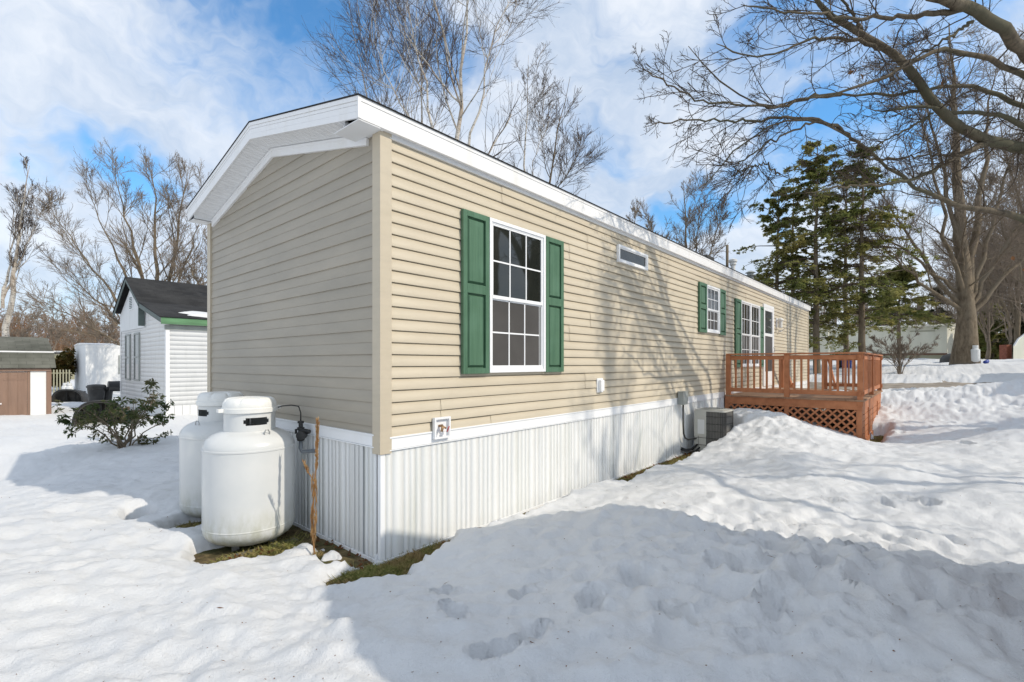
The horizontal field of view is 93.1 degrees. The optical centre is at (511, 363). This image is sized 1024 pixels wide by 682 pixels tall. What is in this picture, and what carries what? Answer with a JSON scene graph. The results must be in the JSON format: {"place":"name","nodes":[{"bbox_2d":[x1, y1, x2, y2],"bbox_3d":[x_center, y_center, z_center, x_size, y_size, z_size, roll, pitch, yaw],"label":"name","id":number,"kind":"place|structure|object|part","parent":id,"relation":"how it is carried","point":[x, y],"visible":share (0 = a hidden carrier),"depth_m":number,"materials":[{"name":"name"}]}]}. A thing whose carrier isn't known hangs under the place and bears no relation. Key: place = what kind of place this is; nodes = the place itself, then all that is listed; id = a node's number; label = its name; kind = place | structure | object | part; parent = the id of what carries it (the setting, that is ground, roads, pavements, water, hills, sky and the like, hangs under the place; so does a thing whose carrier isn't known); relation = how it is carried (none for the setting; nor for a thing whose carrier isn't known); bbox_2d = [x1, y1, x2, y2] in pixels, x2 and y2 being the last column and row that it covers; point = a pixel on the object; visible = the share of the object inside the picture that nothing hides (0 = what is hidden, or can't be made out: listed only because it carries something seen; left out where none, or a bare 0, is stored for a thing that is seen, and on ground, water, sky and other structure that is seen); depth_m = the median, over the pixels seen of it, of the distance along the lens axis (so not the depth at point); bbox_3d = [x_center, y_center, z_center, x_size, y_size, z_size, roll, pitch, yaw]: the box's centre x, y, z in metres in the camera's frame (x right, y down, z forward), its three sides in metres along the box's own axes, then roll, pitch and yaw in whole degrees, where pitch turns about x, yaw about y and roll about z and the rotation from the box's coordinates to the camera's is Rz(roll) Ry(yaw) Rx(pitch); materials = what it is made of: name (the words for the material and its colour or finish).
{"place":"outdoors","nodes":[
{"label":"outdoors","id":0,"kind":"place"},
{"bbox_2d":[52,389,87,401],"bbox_3d":[-19.268,1.409,21.262,1.422,0.595,0.575,0,0,0],"label":"plastic tub","id":1,"kind":"object","parent":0,"point":[67,395],"visible":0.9,"depth_m":21.31,"materials":[{"name":"black plastic"}]},
{"bbox_2d":[66,383,73,388],"bbox_3d":[-22.801,1.472,25.000,0.310,0.900,0.310,0,0,41],"label":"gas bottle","id":2,"kind":"object","parent":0,"point":[69,386],"visible":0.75,"depth_m":24.91,"materials":[{"name":"paint"}]},
{"bbox_2d":[104,388,112,399],"bbox_3d":[-17.232,1.315,20.589,0.565,0.638,0.530,0,0,41],"label":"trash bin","id":3,"kind":"object","parent":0,"point":[111,395],"visible":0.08,"depth_m":20.49,"materials":[{"name":"black plastic"}]},
{"bbox_2d":[0,358,1023,681],"bbox_3d":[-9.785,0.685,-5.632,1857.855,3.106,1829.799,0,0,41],"label":"snow ground","id":4,"kind":"structure","parent":0,"point":[776,506],"depth_m":3.32,"materials":[{"name":"white snow"}]},
{"bbox_2d":[0,302,42,336],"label":"woodland tree","id":5,"kind":"object","parent":4,"relation":"on","point":[21,332],"visible":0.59,"depth_m":45.97,"materials":[{"name":"brown plant"}]},
{"bbox_2d":[0,153,65,336],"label":"birch tree","id":6,"kind":"object","parent":4,"relation":"on","point":[21,222],"visible":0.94,"depth_m":27.02,"materials":[{"name":"grey plant"}]},
{"bbox_2d":[23,300,73,355],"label":"woodland tree","id":7,"kind":"object","parent":4,"relation":"on","point":[60,333],"visible":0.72,"depth_m":43.93,"materials":[{"name":"brown plant"}]},
{"bbox_2d":[0,302,119,350],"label":"woods","id":8,"kind":"object","parent":4,"relation":"on","point":[58,348],"visible":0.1,"depth_m":67.22,"materials":[{"name":"brown plant"}]},
{"bbox_2d":[52,370,71,392],"bbox_3d":[-23.595,1.106,25.306,0.070,1.550,0.950,0,0,41],"label":"fence","id":9,"kind":"object","parent":4,"relation":"on","point":[59,373],"visible":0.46,"depth_m":25.21,"materials":[{"name":"beige wood"}]},
{"bbox_2d":[51,347,76,387],"bbox_3d":[-29.311,0.384,31.377,1.922,2.947,2.315,0,0,-25],"label":"evergreen shrub","id":10,"kind":"object","parent":4,"relation":"on","point":[66,360],"visible":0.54,"depth_m":31.19,"materials":[{"name":"green plant"}]},
{"bbox_2d":[54,353,74,378],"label":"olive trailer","id":11,"kind":"object","parent":4,"relation":"on","point":[73,376],"depth_m":47.15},
{"bbox_2d":[61,310,97,354],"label":"woodland tree","id":12,"kind":"object","parent":4,"relation":"on","point":[79,330],"visible":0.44,"depth_m":45.98,"materials":[{"name":"brown plant"}]},
{"bbox_2d":[86,384,106,400],"bbox_3d":[-17.127,1.237,19.987,0.696,0.763,0.657,0,0,41],"label":"trash bin","id":13,"kind":"object","parent":4,"relation":"on","point":[95,391],"visible":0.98,"depth_m":19.79,"materials":[{"name":"black plastic"}]},
{"bbox_2d":[74,343,119,391],"bbox_3d":[-25.006,0.481,34.775,4.320,3.600,9.100,0,0,41],"label":"white trailer","id":14,"kind":"object","parent":4,"relation":"on","point":[97,363],"visible":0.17,"depth_m":30.68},
{"bbox_2d":[78,301,119,342],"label":"woodland tree","id":15,"kind":"object","parent":4,"relation":"on","point":[111,333],"visible":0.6,"depth_m":43.85,"materials":[{"name":"brown plant"}]},
{"bbox_2d":[72,400,125,425],"bbox_3d":[-10.598,1.249,12.479,1.070,0.658,0.773,0,0,-40],"label":"plastic tub","id":16,"kind":"object","parent":4,"relation":"on","point":[100,403],"visible":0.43,"depth_m":12.42,"materials":[{"name":"black plastic"}]},
{"bbox_2d":[226,547,263,557],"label":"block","id":17,"kind":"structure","parent":4,"relation":"on","point":[251,550],"depth_m":4.23,"materials":[{"name":"concrete"}]},
{"bbox_2d":[809,328,837,360],"bbox_3d":[20.497,-0.879,36.605,6.400,3.120,3.800,0,0,41],"label":"green trailer","id":18,"kind":"object","parent":4,"relation":"on","point":[823,342],"visible":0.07,"depth_m":33.47,"materials":[{"name":"green"}]},
{"bbox_2d":[835,324,955,358],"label":"sage trailer","id":19,"kind":"object","parent":4,"relation":"on","point":[927,334],"visible":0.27,"depth_m":42.42,"materials":[{"name":"grey metal"}]},
{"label":"door","id":20,"kind":"part","parent":19,"relation":"part of","materials":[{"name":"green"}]},
{"bbox_2d":[780,268,1014,332],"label":"woods","id":21,"kind":"object","parent":4,"relation":"on","point":[855,315],"visible":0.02,"depth_m":61.81,"materials":[{"name":"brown plant"}]},
{"bbox_2d":[851,264,954,356],"bbox_3d":[26.387,-3.398,33.251,6.071,6.794,5.651,0,0,11],"label":"pine tree","id":22,"kind":"object","parent":4,"relation":"on","point":[907,277],"visible":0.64,"depth_m":32.54,"materials":[{"name":"green plant"}]},
{"bbox_2d":[909,303,925,323],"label":"evergreen tree","id":23,"kind":"object","parent":4,"relation":"on","point":[923,307],"visible":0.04,"depth_m":59.94,"materials":[{"name":"green plant"}]},
{"bbox_2d":[919,260,956,326],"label":"roadside tree","id":24,"kind":"object","parent":4,"relation":"on","point":[927,304],"visible":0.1,"depth_m":50.11,"materials":[{"name":"brown plant"}]},
{"bbox_2d":[925,287,953,326],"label":"spruce tree","id":25,"kind":"object","parent":4,"relation":"on","point":[933,310],"visible":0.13,"depth_m":47.87,"materials":[{"name":"green plant"}]},
{"bbox_2d":[939,354,950,362],"bbox_3d":[24.718,-0.282,27.000,1.400,0.580,1.400,0,0,41],"label":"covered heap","id":26,"kind":"object","parent":4,"relation":"on","point":[945,358],"visible":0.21,"depth_m":26.96,"materials":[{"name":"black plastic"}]},
{"bbox_2d":[917,219,1005,325],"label":"roadside tree","id":27,"kind":"object","parent":4,"relation":"on","point":[941,301],"visible":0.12,"depth_m":44.20,"materials":[{"name":"brown plant"}]},
{"bbox_2d":[926,170,1022,359],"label":"roadside tree","id":28,"kind":"object","parent":4,"relation":"on","point":[990,309],"visible":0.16,"depth_m":32.90,"materials":[{"name":"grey plant"}]},
{"bbox_2d":[971,345,979,361],"bbox_3d":[20.525,-0.424,21.500,0.335,0.750,0.340,0,0,41],"label":"gas cylinder","id":29,"kind":"object","parent":4,"relation":"on","point":[975,353],"visible":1,"depth_m":21.39,"materials":[{"name":"paint"}]},
{"bbox_2d":[929,164,1023,357],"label":"bare tree","id":30,"kind":"object","parent":4,"relation":"on","point":[994,341],"visible":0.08,"depth_m":40.06,"materials":[{"name":"brown plant"}]},
{"bbox_2d":[940,160,1023,358],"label":"bare tree","id":31,"kind":"object","parent":4,"relation":"on","point":[1017,324],"visible":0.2,"depth_m":31.06,"materials":[{"name":"brown plant"}]},
{"bbox_2d":[950,181,1023,344],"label":"roadside tree","id":32,"kind":"object","parent":4,"relation":"on","point":[1010,327],"visible":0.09,"depth_m":35.94,"materials":[{"name":"brown plant"}]},
{"bbox_2d":[978,304,1012,359],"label":"evergreen tree","id":33,"kind":"object","parent":4,"relation":"on","point":[994,347],"visible":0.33,"depth_m":37.61,"materials":[{"name":"green plant"}]},
{"bbox_2d":[968,153,1023,321],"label":"roadside tree","id":34,"kind":"object","parent":4,"relation":"on","point":[1019,289],"visible":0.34,"depth_m":30.13,"materials":[{"name":"brown plant"}]},
{"bbox_2d":[983,203,1017,305],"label":"roadside tree","id":35,"kind":"object","parent":4,"relation":"on","point":[998,273],"visible":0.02,"depth_m":44.32,"materials":[{"name":"brown plant"}]},
{"bbox_2d":[985,203,1016,332],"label":"roadside tree","id":36,"kind":"object","parent":4,"relation":"on","point":[1003,294],"visible":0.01,"depth_m":45.88,"materials":[{"name":"brown plant"}]},
{"bbox_2d":[983,297,1022,358],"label":"evergreen tree","id":37,"kind":"object","parent":4,"relation":"on","point":[1002,339],"visible":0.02,"depth_m":39.98,"materials":[{"name":"green plant"}]},
{"bbox_2d":[985,172,1023,326],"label":"roadside tree","id":38,"kind":"object","parent":4,"relation":"on","point":[1009,274],"visible":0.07,"depth_m":34.72,"materials":[{"name":"brown plant"}]},
{"bbox_2d":[999,345,1011,358],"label":"brick pillar","id":39,"kind":"structure","parent":4,"relation":"on","point":[1005,351],"depth_m":33.08,"materials":[{"name":"red brick"}]},
{"bbox_2d":[1003,296,1023,349],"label":"evergreen tree","id":40,"kind":"object","parent":4,"relation":"on","point":[1021,330],"visible":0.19,"depth_m":36.16,"materials":[{"name":"green plant"}]},
{"bbox_2d":[1013,334,1023,358],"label":"barn shed","id":41,"kind":"structure","parent":4,"relation":"on","point":[1018,349],"depth_m":30.00,"materials":[{"name":"white"}]},
{"bbox_2d":[0,0,1023,348],"label":"sky","id":42,"kind":"structure","parent":0,"point":[184,77],"materials":[{"name":"blue"}]},
{"bbox_2d":[169,423,883,585],"bbox_3d":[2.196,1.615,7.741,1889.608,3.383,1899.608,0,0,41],"label":"ground","id":43,"kind":"structure","parent":0,"point":[214,554],"depth_m":4.30,"materials":[{"name":"green plant"}]},
{"bbox_2d":[0,336,55,414],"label":"garden shed","id":44,"kind":"structure","parent":43,"relation":"on","point":[27,364],"depth_m":14.21,"materials":[{"name":"white paint"}]},
{"bbox_2d":[0,372,26,414],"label":"door","id":45,"kind":"structure","parent":44,"relation":"in","point":[13,385],"depth_m":13.91,"materials":[{"name":"brown paint"}]},
{"bbox_2d":[1,139,210,347],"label":"maple tree","id":46,"kind":"object","parent":43,"relation":"on","point":[174,250],"visible":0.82,"depth_m":26.91,"materials":[{"name":"brown plant"}]},
{"bbox_2d":[105,381,119,399],"bbox_3d":[-16.780,1.216,20.387,0.440,0.939,0.940,0,0,41],"label":"grill","id":47,"kind":"object","parent":43,"relation":"on","point":[112,386],"visible":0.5,"depth_m":20.28,"materials":[{"name":"black metal"}]},
{"bbox_2d":[51,378,175,448],"bbox_3d":[-6.894,0.912,8.496,2.062,1.330,1.694,0,0,41],"label":"rhododendron","id":48,"kind":"object","parent":43,"relation":"on","point":[132,416],"visible":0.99,"depth_m":8.42,"materials":[{"name":"green plant"}]},
{"bbox_2d":[112,277,206,415],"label":"white house","id":49,"kind":"structure","parent":43,"relation":"on","point":[163,342],"depth_m":15.37,"materials":[{"name":"white plastic"}]},
{"bbox_2d":[125,334,130,379],"bbox_3d":[-13.748,-0.219,17.353,0.700,1.640,0.040,0,0,41],"label":"window","id":50,"kind":"structure","parent":49,"relation":"in","point":[128,336],"depth_m":17.28,"materials":[{"name":"grey glass"}]},
{"bbox_2d":[133,332,139,380],"bbox_3d":[-12.767,-0.219,16.500,0.700,1.640,0.040,0,0,41],"label":"window","id":51,"kind":"structure","parent":49,"relation":"in","point":[136,336],"depth_m":16.52,"materials":[{"name":"white glass"}]},
{"bbox_2d":[178,311,206,317],"bbox_3d":[-9.584,-1.545,15.636,0.823,0.252,1.923,0,0,41],"label":"snow patch","id":52,"kind":"object","parent":49,"relation":"on","point":[197,313],"visible":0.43,"depth_m":15.13,"materials":[{"name":"white snow"}]},
{"bbox_2d":[164,191,206,284],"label":"bare tree","id":53,"kind":"object","parent":43,"relation":"on","point":[185,276],"visible":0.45,"depth_m":24.16,"materials":[{"name":"brown plant"}]},
{"bbox_2d":[178,391,243,517],"bbox_3d":[-3.180,1.002,5.304,0.772,1.387,0.772,0,0,41],"label":"propane tank","id":54,"kind":"object","parent":43,"relation":"on","point":[193,436],"visible":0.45,"depth_m":4.97,"materials":[{"name":"metal"}]},
{"bbox_2d":[201,396,294,551],"bbox_3d":[-2.441,1.002,4.520,0.772,1.387,0.772,0,0,41],"label":"propane tank","id":55,"kind":"object","parent":43,"relation":"on","point":[248,475],"visible":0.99,"depth_m":4.24,"materials":[{"name":"metal"}]},
{"bbox_2d":[302,417,319,554],"bbox_3d":[-1.723,1.078,4.155,0.145,1.247,0.059,0,0,-30],"label":"dry weed","id":56,"kind":"object","parent":43,"relation":"on","point":[312,517],"visible":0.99,"depth_m":4.17,"materials":[{"name":"brown plant"}]},
{"bbox_2d":[299,0,465,139],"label":"birch tree","id":57,"kind":"object","parent":43,"relation":"on","point":[385,81],"visible":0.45,"depth_m":17.47,"materials":[{"name":"grey plant"}]},
{"bbox_2d":[324,0,469,134],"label":"birch tree","id":58,"kind":"object","parent":43,"relation":"on","point":[419,41],"visible":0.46,"depth_m":17.18,"materials":[{"name":"grey plant"}]},
{"bbox_2d":[303,0,567,163],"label":"birch tree","id":59,"kind":"object","parent":43,"relation":"on","point":[445,86],"visible":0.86,"depth_m":15.95,"materials":[{"name":"grey plant"}]},
{"bbox_2d":[186,93,810,564],"bbox_3d":[3.359,-0.734,12.100,4.494,4.890,18.552,0,0,41],"label":"mobile home","id":60,"kind":"object","parent":43,"relation":"on","point":[442,335],"visible":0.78,"depth_m":5.09,"materials":[{"name":"beige plastic"}]},
{"bbox_2d":[278,405,314,452],"bbox_3d":[-2.095,0.635,4.676,0.368,0.479,0.121,0,0,-7],"label":"gas regulator","id":61,"kind":"object","parent":60,"relation":"attached to","point":[302,433],"visible":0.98,"depth_m":4.69,"materials":[{"name":"grey metal"}]},
{"bbox_2d":[490,217,545,372],"bbox_3d":[0.068,-0.696,5.310,0.048,1.585,0.942,0,0,41],"label":"window","id":62,"kind":"structure","parent":60,"relation":"in","point":[517,254],"depth_m":5.30,"materials":[{"name":"white plastic"}]},
{"bbox_2d":[616,244,647,270],"bbox_3d":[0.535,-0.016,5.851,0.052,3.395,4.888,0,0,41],"label":"window","id":63,"kind":"structure","parent":60,"relation":"in","point":[625,255],"depth_m":7.30,"materials":[{"name":"white plastic"}]},
{"bbox_2d":[707,284,719,333],"bbox_3d":[4.139,-1.101,9.996,0.048,0.953,0.763,0,0,41],"label":"window","id":64,"kind":"structure","parent":60,"relation":"in","point":[713,293],"depth_m":10.04,"materials":[{"name":"white plastic"}]},
{"bbox_2d":[742,300,750,366],"bbox_3d":[5.657,-0.704,11.745,0.048,1.570,0.805,0,0,41],"label":"window","id":65,"kind":"structure","parent":60,"relation":"in","point":[746,306],"depth_m":11.81,"materials":[{"name":"white plastic"}]},
{"bbox_2d":[751,303,759,366],"bbox_3d":[6.195,-0.704,12.364,0.048,1.570,0.815,0,0,41],"label":"window","id":66,"kind":"structure","parent":60,"relation":"in","point":[755,309],"depth_m":12.41,"materials":[{"name":"white plastic"}]},
{"bbox_2d":[762,303,774,385],"bbox_3d":[7.088,-0.491,13.360,0.089,2.215,1.100,0,0,41],"label":"door","id":67,"kind":"structure","parent":60,"relation":"in","point":[768,310],"depth_m":13.40,"materials":[{"name":"white plastic"}]},
{"bbox_2d":[502,42,580,171],"bbox_3d":[0.697,-5.298,17.992,2.565,14.362,3.158,0,0,41],"label":"birch tree","id":68,"kind":"object","parent":43,"relation":"on","point":[528,110],"visible":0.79,"depth_m":18.25,"materials":[{"name":"grey plant"}]},
{"bbox_2d":[504,76,613,195],"bbox_3d":[1.697,-4.272,17.010,3.897,12.321,3.393,0,0,41],"label":"leaning tree","id":69,"kind":"object","parent":43,"relation":"on","point":[577,147],"visible":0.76,"depth_m":16.89,"materials":[{"name":"grey plant"}]},
{"bbox_2d":[625,199,659,232],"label":"bare tree","id":70,"kind":"object","parent":43,"relation":"on","point":[630,218],"visible":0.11,"depth_m":31.04,"materials":[{"name":"brown plant"}]},
{"bbox_2d":[631,166,733,258],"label":"bare tree","id":71,"kind":"object","parent":43,"relation":"on","point":[688,223],"visible":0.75,"depth_m":28.21,"materials":[{"name":"brown plant"}]},
{"bbox_2d":[680,407,733,451],"bbox_3d":[3.570,1.228,8.865,0.703,0.807,0.844,0,0,41],"label":"air conditioner","id":72,"kind":"object","parent":43,"relation":"on","point":[711,424],"visible":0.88,"depth_m":8.76,"materials":[{"name":"grey metal"}]},
{"bbox_2d":[733,187,848,332],"bbox_3d":[13.025,-3.880,23.669,5.302,9.314,5.895,0,0,41],"label":"hemlock tree","id":73,"kind":"object","parent":43,"relation":"on","point":[777,214],"visible":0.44,"depth_m":23.30,"materials":[{"name":"green plant"}]},
{"bbox_2d":[724,352,882,440],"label":"deck","id":74,"kind":"structure","parent":43,"relation":"on","point":[863,400],"depth_m":9.75,"materials":[{"name":"brown wood"}]},
{"bbox_2d":[754,183,857,343],"bbox_3d":[16.153,-5.025,27.957,5.560,10.902,5.603,0,0,3],"label":"hemlock tree","id":75,"kind":"object","parent":43,"relation":"on","point":[800,231],"visible":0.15,"depth_m":27.88,"materials":[{"name":"green plant"}]},
{"bbox_2d":[627,0,1023,270],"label":"oak tree","id":76,"kind":"object","parent":43,"relation":"on","point":[1005,30],"visible":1,"depth_m":6.45,"materials":[{"name":"brown plant"}]},
{"bbox_2d":[753,139,899,373],"bbox_3d":[13.598,-4.710,21.959,6.390,10.937,6.349,0,0,41],"label":"hemlock tree","id":77,"kind":"object","parent":43,"relation":"on","point":[812,175],"visible":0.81,"depth_m":21.80,"materials":[{"name":"green plant"}]},
{"bbox_2d":[799,172,900,354],"bbox_3d":[19.300,-5.463,28.778,4.508,11.736,5.189,0,0,-20],"label":"hemlock tree","id":78,"kind":"object","parent":43,"relation":"on","point":[845,347],"visible":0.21,"depth_m":27.93,"materials":[{"name":"green plant"}]},
{"bbox_2d":[790,145,939,351],"bbox_3d":[15.911,-4.492,22.231,5.602,10.428,6.329,0,0,41],"label":"hemlock tree","id":79,"kind":"object","parent":43,"relation":"on","point":[886,218],"visible":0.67,"depth_m":21.36,"materials":[{"name":"green plant"}]},
{"bbox_2d":[865,322,939,373],"bbox_3d":[16.412,-0.512,20.561,2.974,2.487,1.640,0,0,-5],"label":"bare bush","id":80,"kind":"object","parent":43,"relation":"on","point":[901,347],"visible":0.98,"depth_m":20.44,"materials":[{"name":"brown plant"}]},
{"bbox_2d":[808,0,1023,364],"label":"maple tree","id":81,"kind":"object","parent":43,"relation":"on","point":[967,290],"visible":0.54,"depth_m":21.84,"materials":[{"name":"brown plant"}]},
{"bbox_2d":[942,24,1023,284],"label":"bare tree","id":82,"kind":"object","parent":43,"relation":"on","point":[1013,227],"visible":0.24,"depth_m":24.14,"materials":[{"name":"brown plant"}]},
{"bbox_2d":[810,380,992,389],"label":"road","id":83,"kind":"structure","parent":0,"point":[911,385],"depth_m":17.41,"materials":[{"name":"grey asphalt"}]}
]}

